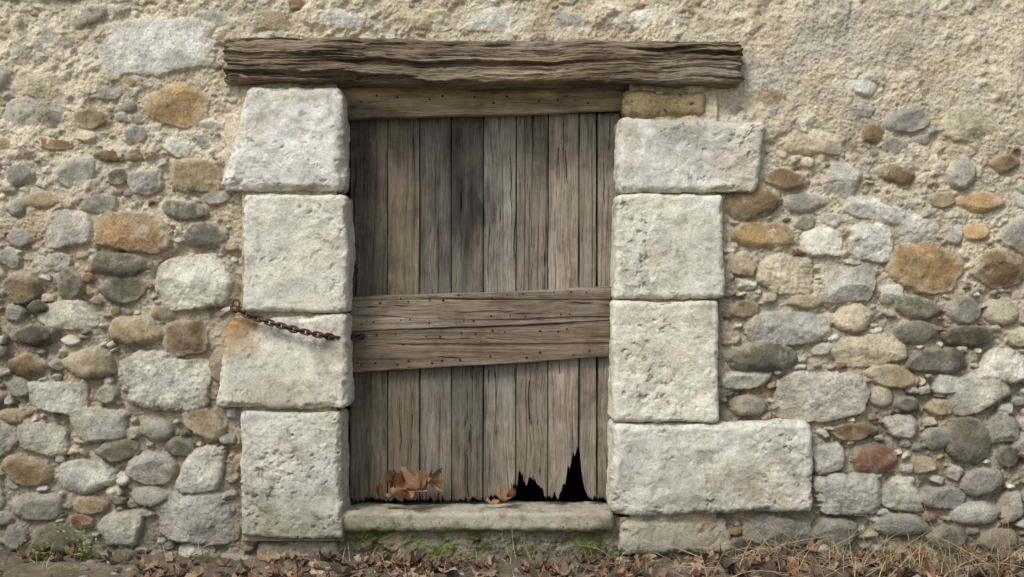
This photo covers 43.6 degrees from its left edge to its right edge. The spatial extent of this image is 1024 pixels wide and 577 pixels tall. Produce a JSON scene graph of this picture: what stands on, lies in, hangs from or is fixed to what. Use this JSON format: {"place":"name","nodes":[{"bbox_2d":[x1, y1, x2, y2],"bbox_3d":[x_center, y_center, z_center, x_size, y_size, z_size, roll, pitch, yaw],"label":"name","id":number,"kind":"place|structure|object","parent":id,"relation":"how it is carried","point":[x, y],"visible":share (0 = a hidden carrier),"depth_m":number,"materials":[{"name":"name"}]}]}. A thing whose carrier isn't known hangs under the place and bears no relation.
{"place":"outdoors","nodes":[
{"label":"outdoors","id":0,"kind":"place"},
{"bbox_2d":[0,470,1023,576],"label":"ground","id":1,"kind":"structure","parent":0,"point":[573,489],"depth_m":4.87,"materials":[{"name":"soil"}]},
{"bbox_2d":[24,535,47,560],"bbox_3d":[-1.808,0.992,4.880,0.077,0.094,0.084,0,0,35],"label":"weed plant","id":2,"kind":"object","parent":1,"relation":"on","point":[39,555],"visible":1,"depth_m":4.88,"materials":[{"name":"green plant"}]},
{"bbox_2d":[46,523,101,561],"bbox_3d":[-1.673,0.970,4.908,0.203,0.153,0.107,0,0,0],"label":"weed plant","id":3,"kind":"object","parent":1,"relation":"on","point":[82,554],"visible":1,"depth_m":4.90,"materials":[{"name":"green plant"}]},
{"bbox_2d":[117,546,138,560],"bbox_3d":[-1.470,1.008,4.891,0.087,0.068,0.049,0,0,-14],"label":"weed plant","id":4,"kind":"object","parent":1,"relation":"on","point":[118,555],"visible":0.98,"depth_m":4.89,"materials":[{"name":"green plant"}]},
{"bbox_2d":[194,547,211,562],"bbox_3d":[-1.185,1.019,4.896,0.073,0.055,0.053,0,0,0],"label":"weed plant","id":5,"kind":"object","parent":1,"relation":"on","point":[204,556],"visible":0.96,"depth_m":4.89,"materials":[{"name":"green plant"}]},
{"bbox_2d":[257,541,338,557],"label":"quoin block","id":6,"kind":"structure","parent":1,"relation":"on","point":[303,548],"depth_m":4.99,"materials":[{"name":"stone"}]},
{"bbox_2d":[240,407,350,538],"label":"quoin block","id":7,"kind":"structure","parent":6,"relation":"on","point":[295,472],"depth_m":4.94,"materials":[{"name":"stone"}]},
{"bbox_2d":[216,312,354,408],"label":"quoin block","id":8,"kind":"structure","parent":7,"relation":"on","point":[267,366],"depth_m":4.94,"materials":[{"name":"stone"}]},
{"bbox_2d":[230,298,364,340],"bbox_3d":[-0.815,0.122,4.951,0.530,0.168,0.158,0,0,-20],"label":"rusty chain","id":9,"kind":"object","parent":8,"relation":"on","point":[296,329],"visible":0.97,"depth_m":4.91,"materials":[{"name":"metal"}]},
{"bbox_2d":[243,194,355,312],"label":"quoin block","id":10,"kind":"structure","parent":8,"relation":"on","point":[299,253],"depth_m":4.94,"materials":[{"name":"stone"}]},
{"bbox_2d":[221,87,350,193],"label":"quoin block","id":11,"kind":"structure","parent":10,"relation":"on","point":[294,139],"depth_m":4.94,"materials":[{"name":"stone"}]},
{"bbox_2d":[337,87,353,500],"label":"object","id":12,"kind":"object","parent":1,"relation":"on","point":[348,196],"depth_m":5.29,"materials":[{"name":"stone"}]},
{"bbox_2d":[222,36,744,90],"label":"wooden lintel","id":13,"kind":"structure","parent":12,"relation":"attached to","point":[346,62],"depth_m":4.92,"materials":[{"name":"brown wood"}]},
{"bbox_2d":[343,87,623,120],"bbox_3d":[-0.117,-0.739,5.107,1.136,0.135,0.056,0,0,0],"label":"top rail","id":14,"kind":"object","parent":13,"relation":"attached to","point":[407,103],"visible":0.9,"depth_m":5.08,"materials":[{"name":"brown wood"}]},
{"bbox_2d":[360,95,589,365],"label":"nails","id":15,"kind":"object","parent":14,"relation":"attached to","point":[473,320],"visible":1,"depth_m":5.09,"materials":[{"name":"metal"}]},
{"bbox_2d":[340,521,611,559],"bbox_3d":[-0.141,0.982,4.972,1.074,0.166,0.039,0,0,0],"label":"moss","id":16,"kind":"object","parent":1,"relation":"on","point":[469,533],"visible":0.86,"depth_m":4.97,"materials":[{"name":"green plant"}]},
{"bbox_2d":[1,552,1017,576],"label":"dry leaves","id":17,"kind":"object","parent":1,"relation":"on","point":[84,568],"visible":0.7,"depth_m":4.81,"materials":[{"name":"plant"}]},
{"bbox_2d":[0,539,1023,576],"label":"leaf litter","id":18,"kind":"object","parent":1,"relation":"on","point":[313,568],"visible":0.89,"depth_m":4.80,"materials":[{"name":"brown plant"}]},
{"bbox_2d":[0,0,1023,559],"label":"stone wall","id":19,"kind":"structure","parent":1,"relation":"on","point":[870,316],"depth_m":4.99,"materials":[{"name":"beige stone"}]},
{"bbox_2d":[0,466,1023,576],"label":"dry leaves","id":20,"kind":"object","parent":1,"relation":"on","point":[826,561],"depth_m":4.87,"materials":[{"name":"brown plant"}]},
{"bbox_2d":[420,111,615,471],"bbox_3d":[-0.113,0.037,6.451,1.895,2.470,1.898,0,0,0],"label":"dark room","id":21,"kind":"object","parent":1,"relation":"on","point":[575,464],"depth_m":7.40,"materials":[{"name":"stone"}]},
{"bbox_2d":[617,514,731,554],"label":"quoin block","id":22,"kind":"structure","parent":1,"relation":"on","point":[671,531],"depth_m":4.97,"materials":[{"name":"stone"}]},
{"bbox_2d":[606,417,812,515],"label":"quoin block","id":23,"kind":"structure","parent":22,"relation":"on","point":[667,468],"depth_m":4.95,"materials":[{"name":"stone"}]},
{"bbox_2d":[607,300,718,422],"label":"quoin block","id":24,"kind":"structure","parent":23,"relation":"on","point":[663,361],"depth_m":4.94,"materials":[{"name":"stone"}]},
{"bbox_2d":[610,193,724,299],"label":"quoin block","id":25,"kind":"structure","parent":24,"relation":"on","point":[667,246],"depth_m":4.94,"materials":[{"name":"stone"}]},
{"bbox_2d":[613,117,764,194],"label":"quoin block","id":26,"kind":"structure","parent":25,"relation":"on","point":[676,157],"depth_m":4.94,"materials":[{"name":"stone"}]},
{"bbox_2d":[620,90,705,118],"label":"quoin block","id":27,"kind":"structure","parent":26,"relation":"on","point":[646,104],"depth_m":4.96,"materials":[{"name":"stone"}]},
{"bbox_2d":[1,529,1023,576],"bbox_3d":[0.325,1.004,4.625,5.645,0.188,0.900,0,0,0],"label":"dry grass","id":28,"kind":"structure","parent":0,"point":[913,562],"depth_m":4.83,"materials":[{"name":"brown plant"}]},
{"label":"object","id":29,"kind":"object","parent":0,"visible":0},
{"bbox_2d":[342,501,613,532],"bbox_3d":[-0.144,0.911,5.095,1.084,0.093,0.258,0,0,0],"label":"door sill","id":30,"kind":"structure","parent":29,"relation":"on","point":[454,516],"depth_m":4.97,"materials":[{"name":"stone"}]},
{"bbox_2d":[350,119,387,501],"bbox_3d":[-0.574,0.076,5.149,0.151,1.563,0.036,0,0,0],"label":"plank","id":31,"kind":"object","parent":30,"relation":"on","point":[369,404],"visible":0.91,"depth_m":5.13,"materials":[{"name":"brown wood"}]},
{"bbox_2d":[388,118,419,501],"bbox_3d":[-0.434,0.077,5.152,0.127,1.564,0.037,0,0,0],"label":"plank","id":32,"kind":"object","parent":30,"relation":"on","point":[404,273],"visible":0.84,"depth_m":5.13,"materials":[{"name":"brown wood"}]},
{"bbox_2d":[420,117,451,501],"bbox_3d":[-0.306,0.077,5.151,0.126,1.565,0.038,0,0,0],"label":"plank","id":33,"kind":"object","parent":30,"relation":"on","point":[435,278],"visible":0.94,"depth_m":5.13,"materials":[{"name":"brown wood"}]},
{"bbox_2d":[452,117,483,501],"bbox_3d":[-0.178,0.076,5.153,0.128,1.563,0.036,0,0,0],"label":"plank","id":34,"kind":"object","parent":30,"relation":"on","point":[467,277],"visible":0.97,"depth_m":5.14,"materials":[{"name":"brown wood"}]},
{"bbox_2d":[352,320,609,372],"bbox_3d":[-0.129,0.232,5.115,1.057,0.209,0.041,0,0,0],"label":"rail","id":35,"kind":"object","parent":34,"relation":"attached to","point":[385,350],"visible":0.98,"depth_m":5.10,"materials":[{"name":"brown wood"}]},
{"bbox_2d":[349,286,611,331],"bbox_3d":[-0.128,0.082,5.114,1.062,0.182,0.043,0,0,0],"label":"rail","id":36,"kind":"object","parent":35,"relation":"on","point":[547,306],"visible":0.92,"depth_m":5.09,"materials":[{"name":"brown wood"}]},
{"bbox_2d":[484,116,515,499],"bbox_3d":[-0.048,0.072,5.152,0.131,1.555,0.036,0,0,0],"label":"plank","id":37,"kind":"object","parent":30,"relation":"on","point":[500,275],"visible":0.94,"depth_m":5.14,"materials":[{"name":"brown wood"}]},
{"bbox_2d":[516,114,547,496],"bbox_3d":[0.081,0.067,5.150,0.128,1.546,0.041,0,0,0],"label":"plank","id":38,"kind":"object","parent":30,"relation":"on","point":[532,274],"visible":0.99,"depth_m":5.13,"materials":[{"name":"brown wood"}]},
{"bbox_2d":[548,113,578,498],"bbox_3d":[0.206,0.071,5.149,0.122,1.552,0.041,0,0,0],"label":"plank","id":39,"kind":"object","parent":30,"relation":"on","point":[563,136],"visible":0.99,"depth_m":5.13,"materials":[{"name":"brown wood"}]},
{"bbox_2d":[579,113,596,499],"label":"plank","id":40,"kind":"object","parent":30,"relation":"on","point":[587,275],"visible":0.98,"depth_m":5.14,"materials":[{"name":"brown wood"}]},
{"bbox_2d":[597,113,619,499],"bbox_3d":[0.389,0.074,5.149,0.092,1.558,0.042,0,0,0],"label":"plank","id":41,"kind":"object","parent":30,"relation":"on","point":[607,193],"visible":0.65,"depth_m":5.13,"materials":[{"name":"brown wood"}]}
]}

